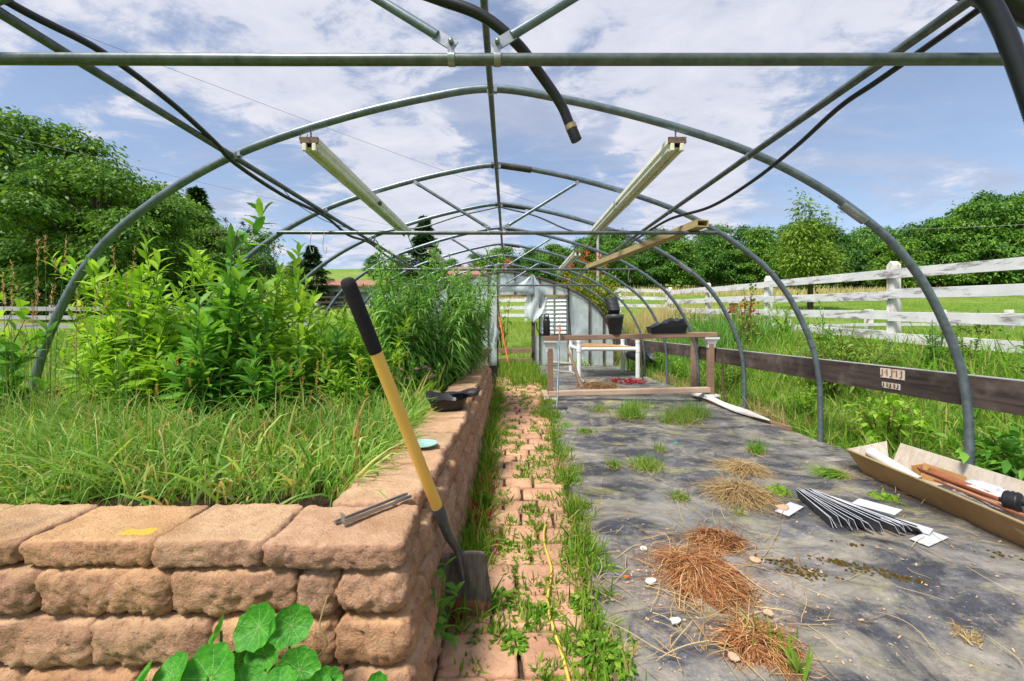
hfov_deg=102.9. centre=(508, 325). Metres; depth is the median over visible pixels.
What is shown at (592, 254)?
forest tree
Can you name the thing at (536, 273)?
forest tree
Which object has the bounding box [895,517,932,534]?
siding slat
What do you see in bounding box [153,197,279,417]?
tall weed
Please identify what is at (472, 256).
forest tree
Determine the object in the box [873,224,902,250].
forest tree
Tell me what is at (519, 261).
forest tree
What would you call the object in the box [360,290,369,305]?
window
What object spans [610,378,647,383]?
red pepper heap
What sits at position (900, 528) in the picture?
siding slat
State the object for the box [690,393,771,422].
plastic sheet
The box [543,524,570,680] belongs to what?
yellow hose
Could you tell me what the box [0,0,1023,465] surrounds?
hoop house
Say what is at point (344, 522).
metal strip
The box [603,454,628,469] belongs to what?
grass tuft
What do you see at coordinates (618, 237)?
forest tree
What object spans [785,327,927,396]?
shrub
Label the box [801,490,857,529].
siding slat
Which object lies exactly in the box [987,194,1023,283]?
forest tree
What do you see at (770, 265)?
forest tree
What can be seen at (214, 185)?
power line
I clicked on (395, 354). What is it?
tall weed
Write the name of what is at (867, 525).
siding slat
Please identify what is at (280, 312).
tall weed
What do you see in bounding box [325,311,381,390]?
tall weed
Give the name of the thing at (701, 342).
bank weed
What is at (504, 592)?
weed
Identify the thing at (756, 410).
edge straw
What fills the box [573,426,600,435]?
grass tuft
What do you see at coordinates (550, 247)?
forest tree
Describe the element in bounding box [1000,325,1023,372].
bank weed
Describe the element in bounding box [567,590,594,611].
weed
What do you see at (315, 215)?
loose wire
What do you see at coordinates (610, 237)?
forest tree
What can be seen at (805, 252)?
pear tree
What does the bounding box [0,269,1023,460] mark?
ground
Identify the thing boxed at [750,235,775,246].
forest tree
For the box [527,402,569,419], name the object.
grass tuft
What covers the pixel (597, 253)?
utility pole
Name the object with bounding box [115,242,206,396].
tall weed
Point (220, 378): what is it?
foxtail grass
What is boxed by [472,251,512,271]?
forest tree
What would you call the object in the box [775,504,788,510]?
dead leaf
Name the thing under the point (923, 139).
sky
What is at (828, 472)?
grass tuft
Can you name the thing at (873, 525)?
siding slat
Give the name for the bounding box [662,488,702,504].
grass tuft
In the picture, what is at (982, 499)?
wood slat
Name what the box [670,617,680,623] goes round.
chip
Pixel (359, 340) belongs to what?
narrow leaved plant
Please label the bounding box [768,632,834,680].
grass tuft
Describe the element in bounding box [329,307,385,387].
tall weed
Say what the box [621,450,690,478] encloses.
grass tuft
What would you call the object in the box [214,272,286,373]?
tall weed
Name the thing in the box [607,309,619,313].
plant pot
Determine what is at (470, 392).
plastic tray
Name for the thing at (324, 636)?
dry tendril
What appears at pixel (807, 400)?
bank weed
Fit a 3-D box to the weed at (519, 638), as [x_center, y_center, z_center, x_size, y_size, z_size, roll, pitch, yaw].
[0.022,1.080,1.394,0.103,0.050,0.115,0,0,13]
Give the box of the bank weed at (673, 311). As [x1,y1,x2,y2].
[665,300,680,317]
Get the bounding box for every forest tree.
[258,257,277,277]
[283,260,303,279]
[359,255,384,278]
[387,254,413,281]
[443,258,463,278]
[465,252,487,266]
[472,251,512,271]
[489,246,520,265]
[501,257,531,272]
[517,246,541,267]
[519,257,558,281]
[535,243,565,265]
[536,246,587,284]
[570,236,602,281]
[573,235,614,282]
[591,238,644,287]
[595,235,625,282]
[608,228,637,274]
[621,239,663,286]
[635,240,687,287]
[642,226,673,256]
[646,239,713,288]
[665,236,690,245]
[687,229,728,259]
[689,235,735,286]
[705,221,737,250]
[708,239,758,284]
[728,223,765,283]
[735,224,782,283]
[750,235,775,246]
[757,232,806,288]
[771,220,794,239]
[778,222,836,285]
[813,224,868,287]
[829,231,879,287]
[846,226,883,285]
[861,237,938,288]
[864,240,894,284]
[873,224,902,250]
[893,219,959,288]
[918,215,985,286]
[921,215,959,285]
[930,195,1023,286]
[930,200,985,286]
[948,201,1023,286]
[959,189,1019,226]
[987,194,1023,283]
[990,192,1023,203]
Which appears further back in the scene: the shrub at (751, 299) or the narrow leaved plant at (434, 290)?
the shrub at (751, 299)
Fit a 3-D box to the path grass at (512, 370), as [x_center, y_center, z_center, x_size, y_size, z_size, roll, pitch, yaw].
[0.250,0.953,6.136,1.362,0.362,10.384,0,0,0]
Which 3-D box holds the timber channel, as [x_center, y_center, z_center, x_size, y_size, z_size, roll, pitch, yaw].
[1.522,-0.930,5.100,0.120,0.066,2.842,0,0,-10]
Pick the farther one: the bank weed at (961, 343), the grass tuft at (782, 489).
the bank weed at (961, 343)
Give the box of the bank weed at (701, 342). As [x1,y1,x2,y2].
[699,321,718,346]
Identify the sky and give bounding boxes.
[0,0,1023,268]
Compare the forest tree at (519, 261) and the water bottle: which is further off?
the forest tree at (519, 261)
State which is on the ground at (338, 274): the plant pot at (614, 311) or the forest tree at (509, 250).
the forest tree at (509, 250)
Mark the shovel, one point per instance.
(468, 567)
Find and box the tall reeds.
[620,304,821,383]
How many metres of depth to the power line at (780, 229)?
43.02 m
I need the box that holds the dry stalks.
[541,402,1022,680]
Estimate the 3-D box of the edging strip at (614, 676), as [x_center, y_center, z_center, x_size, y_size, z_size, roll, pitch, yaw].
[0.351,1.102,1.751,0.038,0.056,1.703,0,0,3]
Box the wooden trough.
[846,441,1023,546]
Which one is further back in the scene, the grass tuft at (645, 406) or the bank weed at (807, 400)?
the grass tuft at (645, 406)
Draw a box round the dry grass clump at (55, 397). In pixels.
[0,346,234,457]
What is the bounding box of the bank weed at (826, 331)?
[806,300,838,352]
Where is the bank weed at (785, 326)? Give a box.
[766,295,794,341]
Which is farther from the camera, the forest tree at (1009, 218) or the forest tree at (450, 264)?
the forest tree at (450, 264)
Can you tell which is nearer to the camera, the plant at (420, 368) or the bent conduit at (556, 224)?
the plant at (420, 368)
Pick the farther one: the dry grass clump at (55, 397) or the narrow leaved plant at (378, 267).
the narrow leaved plant at (378, 267)
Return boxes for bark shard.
[916,467,999,501]
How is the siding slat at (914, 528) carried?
on the siding slat at (930, 538)
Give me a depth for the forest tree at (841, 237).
53.27 m
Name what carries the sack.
in the wooden trough
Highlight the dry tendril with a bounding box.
[317,595,327,656]
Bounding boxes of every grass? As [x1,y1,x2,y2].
[0,235,135,421]
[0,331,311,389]
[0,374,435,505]
[0,378,291,511]
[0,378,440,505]
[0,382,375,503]
[155,350,411,441]
[439,357,651,680]
[498,315,648,365]
[499,284,1007,298]
[599,298,864,371]
[616,317,1023,477]
[620,295,1023,362]
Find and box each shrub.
[0,291,50,388]
[565,357,591,365]
[723,297,763,348]
[740,276,759,338]
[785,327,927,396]
[832,334,925,363]
[842,390,952,452]
[930,310,1019,335]
[935,416,1023,480]
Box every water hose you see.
[4,0,410,267]
[600,8,979,266]
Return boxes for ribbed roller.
[998,490,1023,512]
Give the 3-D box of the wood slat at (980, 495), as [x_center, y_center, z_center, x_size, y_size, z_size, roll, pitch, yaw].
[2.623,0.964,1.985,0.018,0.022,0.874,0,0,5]
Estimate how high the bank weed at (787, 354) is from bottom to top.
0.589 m
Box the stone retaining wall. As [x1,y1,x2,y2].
[0,362,493,680]
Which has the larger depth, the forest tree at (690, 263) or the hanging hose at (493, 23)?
the forest tree at (690, 263)
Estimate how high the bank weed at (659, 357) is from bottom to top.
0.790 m
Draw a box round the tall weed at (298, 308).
[265,275,332,406]
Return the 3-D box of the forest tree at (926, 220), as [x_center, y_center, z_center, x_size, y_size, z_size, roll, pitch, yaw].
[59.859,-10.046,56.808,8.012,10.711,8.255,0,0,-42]
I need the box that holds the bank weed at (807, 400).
[786,376,823,422]
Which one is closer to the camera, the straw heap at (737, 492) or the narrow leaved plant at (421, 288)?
the straw heap at (737, 492)
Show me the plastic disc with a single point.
(423, 443)
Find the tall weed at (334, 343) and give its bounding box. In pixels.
[290,323,352,417]
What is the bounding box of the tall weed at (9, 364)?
[0,320,66,418]
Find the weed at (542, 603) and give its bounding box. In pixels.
[531,600,551,619]
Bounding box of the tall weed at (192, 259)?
[175,249,266,368]
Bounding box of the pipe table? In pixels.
[569,339,639,377]
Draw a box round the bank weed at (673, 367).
[668,356,684,381]
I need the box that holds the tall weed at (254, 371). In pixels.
[216,305,311,425]
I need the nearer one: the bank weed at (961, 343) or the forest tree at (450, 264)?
the bank weed at (961, 343)
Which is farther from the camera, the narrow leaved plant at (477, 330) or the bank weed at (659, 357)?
the bank weed at (659, 357)
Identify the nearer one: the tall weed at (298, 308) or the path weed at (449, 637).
the path weed at (449, 637)
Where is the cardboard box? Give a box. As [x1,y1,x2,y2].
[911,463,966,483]
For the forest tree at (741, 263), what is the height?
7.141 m
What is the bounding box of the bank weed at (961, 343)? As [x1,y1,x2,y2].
[943,329,984,366]
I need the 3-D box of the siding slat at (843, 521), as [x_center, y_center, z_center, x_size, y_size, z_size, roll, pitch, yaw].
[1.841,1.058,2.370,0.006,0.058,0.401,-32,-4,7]
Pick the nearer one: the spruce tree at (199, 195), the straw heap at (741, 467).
the straw heap at (741, 467)
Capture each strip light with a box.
[300,132,410,235]
[426,247,445,264]
[557,246,580,273]
[590,132,686,235]
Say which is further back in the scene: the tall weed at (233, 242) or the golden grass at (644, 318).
the golden grass at (644, 318)
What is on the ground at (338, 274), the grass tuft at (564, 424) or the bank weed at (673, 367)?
the bank weed at (673, 367)
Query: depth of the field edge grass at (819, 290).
44.88 m
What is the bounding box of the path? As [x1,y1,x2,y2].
[435,366,608,680]
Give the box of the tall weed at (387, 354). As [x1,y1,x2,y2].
[347,342,398,400]
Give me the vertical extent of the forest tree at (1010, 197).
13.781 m
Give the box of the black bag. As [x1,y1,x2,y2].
[646,318,687,333]
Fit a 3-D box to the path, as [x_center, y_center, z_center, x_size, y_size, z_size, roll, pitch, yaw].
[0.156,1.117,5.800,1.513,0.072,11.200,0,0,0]
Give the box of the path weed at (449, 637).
[429,552,470,651]
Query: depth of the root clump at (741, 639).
1.37 m
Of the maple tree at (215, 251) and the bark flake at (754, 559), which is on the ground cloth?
the bark flake at (754, 559)
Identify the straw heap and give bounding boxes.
[566,377,621,388]
[678,464,798,518]
[703,455,782,480]
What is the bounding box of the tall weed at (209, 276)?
[192,248,266,391]
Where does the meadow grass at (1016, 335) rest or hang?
on the ground at (338, 274)
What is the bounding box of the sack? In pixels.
[937,479,1023,521]
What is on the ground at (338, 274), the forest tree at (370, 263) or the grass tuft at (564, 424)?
the forest tree at (370, 263)
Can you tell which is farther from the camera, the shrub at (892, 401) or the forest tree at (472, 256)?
the forest tree at (472, 256)
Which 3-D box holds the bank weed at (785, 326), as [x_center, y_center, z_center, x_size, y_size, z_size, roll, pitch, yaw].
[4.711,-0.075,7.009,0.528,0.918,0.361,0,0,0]
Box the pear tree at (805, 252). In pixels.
[763,187,853,309]
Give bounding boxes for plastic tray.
[426,391,467,410]
[449,388,481,397]
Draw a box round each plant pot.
[606,314,623,333]
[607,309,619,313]
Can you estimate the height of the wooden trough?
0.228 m
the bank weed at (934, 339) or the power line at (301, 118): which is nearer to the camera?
the bank weed at (934, 339)
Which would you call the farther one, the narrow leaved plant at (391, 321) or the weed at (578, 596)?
the narrow leaved plant at (391, 321)
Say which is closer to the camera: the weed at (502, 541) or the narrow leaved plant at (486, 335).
the weed at (502, 541)
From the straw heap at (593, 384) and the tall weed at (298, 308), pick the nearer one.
the tall weed at (298, 308)
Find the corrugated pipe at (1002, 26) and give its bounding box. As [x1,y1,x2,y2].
[971,0,1023,121]
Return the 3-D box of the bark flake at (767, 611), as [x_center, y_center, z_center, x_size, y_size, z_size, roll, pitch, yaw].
[0.976,1.077,1.532,0.036,0.009,0.032,0,0,0]
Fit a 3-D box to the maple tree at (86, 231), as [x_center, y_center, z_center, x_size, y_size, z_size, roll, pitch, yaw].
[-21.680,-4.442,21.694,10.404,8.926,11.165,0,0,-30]
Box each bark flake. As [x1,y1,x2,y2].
[728,651,739,661]
[749,556,760,562]
[763,609,773,616]
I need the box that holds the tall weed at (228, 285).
[158,266,238,407]
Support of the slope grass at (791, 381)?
on the ground at (338, 274)
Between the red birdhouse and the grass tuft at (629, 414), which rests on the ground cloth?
the grass tuft at (629, 414)
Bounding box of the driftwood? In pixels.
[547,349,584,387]
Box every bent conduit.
[373,207,497,241]
[501,206,628,239]
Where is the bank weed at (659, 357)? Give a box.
[653,351,670,370]
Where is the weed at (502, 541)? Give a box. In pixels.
[494,538,516,552]
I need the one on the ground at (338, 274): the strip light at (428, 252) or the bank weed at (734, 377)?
the bank weed at (734, 377)
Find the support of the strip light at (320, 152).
hanging from the hoop house
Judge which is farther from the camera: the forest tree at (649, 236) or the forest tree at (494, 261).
the forest tree at (649, 236)
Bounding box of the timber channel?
[585,219,708,267]
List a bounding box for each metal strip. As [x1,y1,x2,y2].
[333,493,407,522]
[341,495,411,524]
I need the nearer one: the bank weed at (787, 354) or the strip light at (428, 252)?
the bank weed at (787, 354)
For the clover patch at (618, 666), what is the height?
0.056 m
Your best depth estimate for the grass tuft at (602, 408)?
5.21 m
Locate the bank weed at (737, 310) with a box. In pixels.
[731,301,748,329]
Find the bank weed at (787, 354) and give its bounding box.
[776,343,802,379]
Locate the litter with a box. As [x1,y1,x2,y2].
[600,430,1015,670]
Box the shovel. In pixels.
[340,277,491,616]
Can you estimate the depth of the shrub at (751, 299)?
7.63 m
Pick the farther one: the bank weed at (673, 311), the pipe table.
the bank weed at (673, 311)
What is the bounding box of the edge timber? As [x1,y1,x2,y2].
[700,398,791,430]
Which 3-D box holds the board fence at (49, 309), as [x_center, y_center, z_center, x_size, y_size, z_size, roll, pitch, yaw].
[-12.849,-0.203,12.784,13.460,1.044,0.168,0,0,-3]
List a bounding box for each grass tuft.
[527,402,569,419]
[552,420,574,428]
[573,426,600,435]
[583,401,611,413]
[601,395,653,421]
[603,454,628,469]
[616,394,661,410]
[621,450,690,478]
[641,396,708,428]
[651,440,669,453]
[657,397,714,420]
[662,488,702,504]
[726,507,749,516]
[727,600,810,670]
[738,434,772,458]
[763,481,791,497]
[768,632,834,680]
[795,464,874,482]
[865,487,919,507]
[947,617,983,647]
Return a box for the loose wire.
[281,187,357,230]
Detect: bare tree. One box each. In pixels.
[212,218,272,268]
[237,224,286,299]
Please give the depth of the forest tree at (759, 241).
56.25 m
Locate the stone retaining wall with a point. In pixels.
(96, 592)
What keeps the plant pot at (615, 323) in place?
on the railing frame
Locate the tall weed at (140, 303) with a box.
[121,281,159,359]
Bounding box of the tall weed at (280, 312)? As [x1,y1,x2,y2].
[228,239,310,407]
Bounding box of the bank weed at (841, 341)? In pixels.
[835,325,855,361]
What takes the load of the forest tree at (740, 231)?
on the ground at (338, 274)
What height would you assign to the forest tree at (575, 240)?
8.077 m
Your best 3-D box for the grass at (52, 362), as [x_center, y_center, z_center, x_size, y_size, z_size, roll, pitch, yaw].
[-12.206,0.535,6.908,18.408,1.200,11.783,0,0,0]
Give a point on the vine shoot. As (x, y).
(499, 328)
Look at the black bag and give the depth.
5.82 m
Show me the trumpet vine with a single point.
(600, 303)
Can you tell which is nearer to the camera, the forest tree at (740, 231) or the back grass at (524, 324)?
the back grass at (524, 324)
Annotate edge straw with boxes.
[649,368,826,429]
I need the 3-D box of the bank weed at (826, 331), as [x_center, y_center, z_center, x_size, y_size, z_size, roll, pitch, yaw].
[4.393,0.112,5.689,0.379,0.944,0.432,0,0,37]
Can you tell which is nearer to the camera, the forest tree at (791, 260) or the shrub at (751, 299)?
the shrub at (751, 299)
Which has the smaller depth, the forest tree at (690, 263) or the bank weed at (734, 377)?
the bank weed at (734, 377)
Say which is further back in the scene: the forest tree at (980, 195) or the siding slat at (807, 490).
the forest tree at (980, 195)
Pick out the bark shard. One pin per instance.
(942, 476)
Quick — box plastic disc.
[418,439,436,447]
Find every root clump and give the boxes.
[628,532,770,621]
[671,524,754,557]
[700,605,826,680]
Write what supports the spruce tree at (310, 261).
on the ground at (338, 274)
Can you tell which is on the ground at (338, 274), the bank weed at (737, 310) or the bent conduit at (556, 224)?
the bank weed at (737, 310)
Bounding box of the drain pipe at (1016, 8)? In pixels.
[1004,0,1023,27]
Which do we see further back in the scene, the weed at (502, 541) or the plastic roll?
the plastic roll
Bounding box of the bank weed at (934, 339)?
[910,320,948,369]
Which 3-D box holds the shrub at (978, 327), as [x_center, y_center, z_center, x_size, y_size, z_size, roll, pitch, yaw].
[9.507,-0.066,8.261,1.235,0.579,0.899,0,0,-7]
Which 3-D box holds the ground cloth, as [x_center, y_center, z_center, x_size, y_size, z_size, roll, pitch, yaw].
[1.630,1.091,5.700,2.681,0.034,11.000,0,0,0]
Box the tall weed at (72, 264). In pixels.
[59,255,173,396]
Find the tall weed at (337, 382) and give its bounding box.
[313,345,376,420]
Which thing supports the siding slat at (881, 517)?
on the siding slat at (900, 528)
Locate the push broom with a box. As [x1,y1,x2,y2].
[547,327,567,412]
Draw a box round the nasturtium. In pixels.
[135,601,387,680]
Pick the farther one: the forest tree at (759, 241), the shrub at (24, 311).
the forest tree at (759, 241)
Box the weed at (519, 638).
[499,630,529,656]
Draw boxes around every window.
[315,290,330,305]
[334,290,348,305]
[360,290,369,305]
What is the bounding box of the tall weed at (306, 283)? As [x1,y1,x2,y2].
[251,274,312,393]
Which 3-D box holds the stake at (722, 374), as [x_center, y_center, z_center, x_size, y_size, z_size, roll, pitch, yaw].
[2.949,0.795,5.600,0.060,0.756,0.028,0,0,0]
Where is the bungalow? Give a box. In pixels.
[304,281,396,306]
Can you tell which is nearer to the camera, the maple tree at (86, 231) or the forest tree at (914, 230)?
the maple tree at (86, 231)
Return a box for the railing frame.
[541,332,719,400]
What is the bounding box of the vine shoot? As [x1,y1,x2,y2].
[498,259,514,347]
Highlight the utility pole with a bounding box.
[592,219,598,290]
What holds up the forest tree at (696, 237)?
on the ground at (338, 274)
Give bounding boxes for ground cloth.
[539,365,1023,680]
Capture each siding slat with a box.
[775,502,803,516]
[796,489,832,527]
[797,488,841,526]
[798,487,849,524]
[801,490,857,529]
[804,490,865,528]
[805,488,863,528]
[805,491,852,529]
[807,498,836,527]
[809,488,881,519]
[810,492,874,531]
[813,491,881,532]
[813,492,859,514]
[821,492,899,532]
[828,497,899,534]
[832,496,900,522]
[835,497,917,527]
[836,502,883,531]
[839,499,905,533]
[842,500,922,532]
[852,498,901,515]
[881,518,905,532]
[893,520,911,530]
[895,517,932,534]
[910,531,948,546]
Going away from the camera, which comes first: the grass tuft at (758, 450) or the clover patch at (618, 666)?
the clover patch at (618, 666)
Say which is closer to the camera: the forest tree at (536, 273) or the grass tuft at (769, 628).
the grass tuft at (769, 628)
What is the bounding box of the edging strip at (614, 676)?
[571,494,617,680]
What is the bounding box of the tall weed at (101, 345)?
[57,253,152,408]
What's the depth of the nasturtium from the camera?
0.92 m
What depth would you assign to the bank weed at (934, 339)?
4.19 m
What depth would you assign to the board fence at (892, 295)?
5.37 m
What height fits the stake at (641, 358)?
0.753 m
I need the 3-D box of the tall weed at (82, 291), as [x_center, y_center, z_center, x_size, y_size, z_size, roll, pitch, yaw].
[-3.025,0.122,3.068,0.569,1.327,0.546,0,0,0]
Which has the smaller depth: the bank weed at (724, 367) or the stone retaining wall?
the stone retaining wall
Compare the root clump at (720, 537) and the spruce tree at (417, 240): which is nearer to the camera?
the root clump at (720, 537)
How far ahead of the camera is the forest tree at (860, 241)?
56.20 m
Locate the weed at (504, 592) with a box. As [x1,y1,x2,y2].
[491,586,515,612]
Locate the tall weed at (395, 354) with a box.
[353,311,415,394]
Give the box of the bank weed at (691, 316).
[687,308,696,326]
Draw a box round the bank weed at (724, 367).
[714,342,733,386]
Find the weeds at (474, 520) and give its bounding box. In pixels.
[445,454,503,624]
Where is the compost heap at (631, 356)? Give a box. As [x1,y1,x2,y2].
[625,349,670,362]
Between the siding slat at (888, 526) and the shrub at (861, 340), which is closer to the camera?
the siding slat at (888, 526)
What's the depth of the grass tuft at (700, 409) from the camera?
4.95 m
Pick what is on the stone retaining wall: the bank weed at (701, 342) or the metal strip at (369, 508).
the metal strip at (369, 508)
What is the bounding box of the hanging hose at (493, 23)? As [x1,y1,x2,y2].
[423,0,581,143]
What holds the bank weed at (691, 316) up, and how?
on the ground at (338, 274)
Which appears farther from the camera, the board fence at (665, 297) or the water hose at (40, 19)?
the board fence at (665, 297)
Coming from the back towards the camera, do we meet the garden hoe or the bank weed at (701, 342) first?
the garden hoe
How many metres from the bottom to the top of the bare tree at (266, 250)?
6.888 m
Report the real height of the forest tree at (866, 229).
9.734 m
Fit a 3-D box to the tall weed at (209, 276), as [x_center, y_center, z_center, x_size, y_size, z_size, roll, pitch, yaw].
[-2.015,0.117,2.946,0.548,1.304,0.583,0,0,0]
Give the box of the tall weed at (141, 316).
[84,248,181,421]
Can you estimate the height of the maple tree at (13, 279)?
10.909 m
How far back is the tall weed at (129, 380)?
2.40 m
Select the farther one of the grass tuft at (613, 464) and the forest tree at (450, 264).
the forest tree at (450, 264)
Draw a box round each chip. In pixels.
[645,578,655,583]
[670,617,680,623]
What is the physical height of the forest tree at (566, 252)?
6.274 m
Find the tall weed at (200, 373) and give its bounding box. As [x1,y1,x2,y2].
[150,290,246,430]
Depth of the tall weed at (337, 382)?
2.52 m
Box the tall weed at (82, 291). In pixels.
[41,251,126,393]
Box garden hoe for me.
[498,316,508,363]
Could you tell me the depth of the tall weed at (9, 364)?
2.15 m
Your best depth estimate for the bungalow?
32.95 m
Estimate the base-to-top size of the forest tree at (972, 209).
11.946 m
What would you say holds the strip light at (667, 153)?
hanging from the hoop house
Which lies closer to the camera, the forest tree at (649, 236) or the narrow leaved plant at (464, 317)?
the narrow leaved plant at (464, 317)
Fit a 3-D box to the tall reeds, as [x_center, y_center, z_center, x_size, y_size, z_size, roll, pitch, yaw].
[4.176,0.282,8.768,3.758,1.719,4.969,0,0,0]
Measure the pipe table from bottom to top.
0.800 m
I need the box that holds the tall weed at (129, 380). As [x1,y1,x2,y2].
[67,306,191,419]
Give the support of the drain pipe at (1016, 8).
attached to the hoop house
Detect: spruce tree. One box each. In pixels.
[162,185,217,306]
[283,245,341,305]
[393,215,449,295]
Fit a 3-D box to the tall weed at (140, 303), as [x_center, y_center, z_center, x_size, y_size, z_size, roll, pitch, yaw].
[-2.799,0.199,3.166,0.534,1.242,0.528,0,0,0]
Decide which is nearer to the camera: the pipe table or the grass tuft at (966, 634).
the grass tuft at (966, 634)
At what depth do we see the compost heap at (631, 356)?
9.35 m
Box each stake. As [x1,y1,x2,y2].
[639,339,642,378]
[721,356,724,401]
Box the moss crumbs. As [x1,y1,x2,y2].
[754,540,1023,586]
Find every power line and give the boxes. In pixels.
[1,134,585,260]
[71,30,575,216]
[611,222,1023,229]
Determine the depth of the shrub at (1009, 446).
2.61 m
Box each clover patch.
[568,630,623,680]
[598,648,637,680]
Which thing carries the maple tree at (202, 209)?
on the ground at (338, 274)
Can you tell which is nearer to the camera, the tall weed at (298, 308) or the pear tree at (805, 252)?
the tall weed at (298, 308)
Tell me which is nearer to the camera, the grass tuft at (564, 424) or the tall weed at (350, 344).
the tall weed at (350, 344)
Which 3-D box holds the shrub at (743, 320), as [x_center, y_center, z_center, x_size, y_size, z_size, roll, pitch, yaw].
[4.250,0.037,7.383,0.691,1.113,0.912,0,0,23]
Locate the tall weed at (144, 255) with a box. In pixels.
[122,229,203,408]
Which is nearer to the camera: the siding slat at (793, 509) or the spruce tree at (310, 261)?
the siding slat at (793, 509)
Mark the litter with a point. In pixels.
(862, 619)
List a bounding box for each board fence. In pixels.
[0,295,345,314]
[0,303,318,332]
[385,288,667,321]
[667,257,1023,353]
[783,309,1013,329]
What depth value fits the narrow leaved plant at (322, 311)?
4.86 m
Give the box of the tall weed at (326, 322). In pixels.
[292,302,347,381]
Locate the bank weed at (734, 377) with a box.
[717,365,741,392]
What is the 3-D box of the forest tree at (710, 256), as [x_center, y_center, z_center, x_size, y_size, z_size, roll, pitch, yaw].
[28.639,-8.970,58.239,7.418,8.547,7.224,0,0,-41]
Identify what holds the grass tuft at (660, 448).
on the ground cloth
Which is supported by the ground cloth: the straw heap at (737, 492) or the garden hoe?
the straw heap at (737, 492)
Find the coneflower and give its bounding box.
[400,366,435,387]
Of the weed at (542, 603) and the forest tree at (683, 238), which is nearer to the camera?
the weed at (542, 603)
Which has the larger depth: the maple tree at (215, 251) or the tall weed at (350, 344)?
the maple tree at (215, 251)
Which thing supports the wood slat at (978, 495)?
in the wooden trough
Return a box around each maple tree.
[0,105,171,314]
[0,147,214,314]
[0,153,62,311]
[67,176,228,306]
[164,222,273,306]
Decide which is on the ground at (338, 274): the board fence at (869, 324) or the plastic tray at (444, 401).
the board fence at (869, 324)
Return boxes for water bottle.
[543,313,549,335]
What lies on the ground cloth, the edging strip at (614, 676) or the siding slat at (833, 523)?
the siding slat at (833, 523)
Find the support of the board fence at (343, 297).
on the ground at (338, 274)
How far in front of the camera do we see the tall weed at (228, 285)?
2.50 m
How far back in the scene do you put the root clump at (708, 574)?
1.72 m
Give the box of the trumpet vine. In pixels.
[549,250,623,333]
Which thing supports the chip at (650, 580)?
on the ground cloth
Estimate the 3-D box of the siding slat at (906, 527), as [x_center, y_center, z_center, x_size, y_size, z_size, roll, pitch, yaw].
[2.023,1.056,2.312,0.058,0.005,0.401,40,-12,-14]
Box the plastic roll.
[865,447,921,478]
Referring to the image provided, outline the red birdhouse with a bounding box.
[728,302,738,322]
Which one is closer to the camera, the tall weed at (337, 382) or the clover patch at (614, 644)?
the clover patch at (614, 644)
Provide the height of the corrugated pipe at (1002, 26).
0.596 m
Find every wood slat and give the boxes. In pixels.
[933,479,1023,516]
[947,483,1022,513]
[956,486,1023,513]
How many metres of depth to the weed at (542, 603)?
1.56 m
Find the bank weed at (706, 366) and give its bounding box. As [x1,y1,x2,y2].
[701,346,716,379]
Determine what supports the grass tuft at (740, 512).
on the ground cloth
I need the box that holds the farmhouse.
[447,267,487,280]
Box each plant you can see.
[319,310,349,330]
[328,324,386,380]
[360,248,424,362]
[365,239,442,375]
[368,260,438,386]
[386,260,431,320]
[387,249,451,365]
[405,355,439,389]
[410,286,472,390]
[431,265,473,361]
[432,273,485,374]
[435,246,505,374]
[443,345,466,384]
[445,254,499,368]
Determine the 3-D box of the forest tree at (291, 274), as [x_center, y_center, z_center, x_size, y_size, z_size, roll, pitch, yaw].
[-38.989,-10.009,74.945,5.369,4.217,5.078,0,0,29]
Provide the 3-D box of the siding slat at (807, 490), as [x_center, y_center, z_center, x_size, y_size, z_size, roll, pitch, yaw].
[1.878,1.050,2.363,0.008,0.059,0.401,-16,0,0]

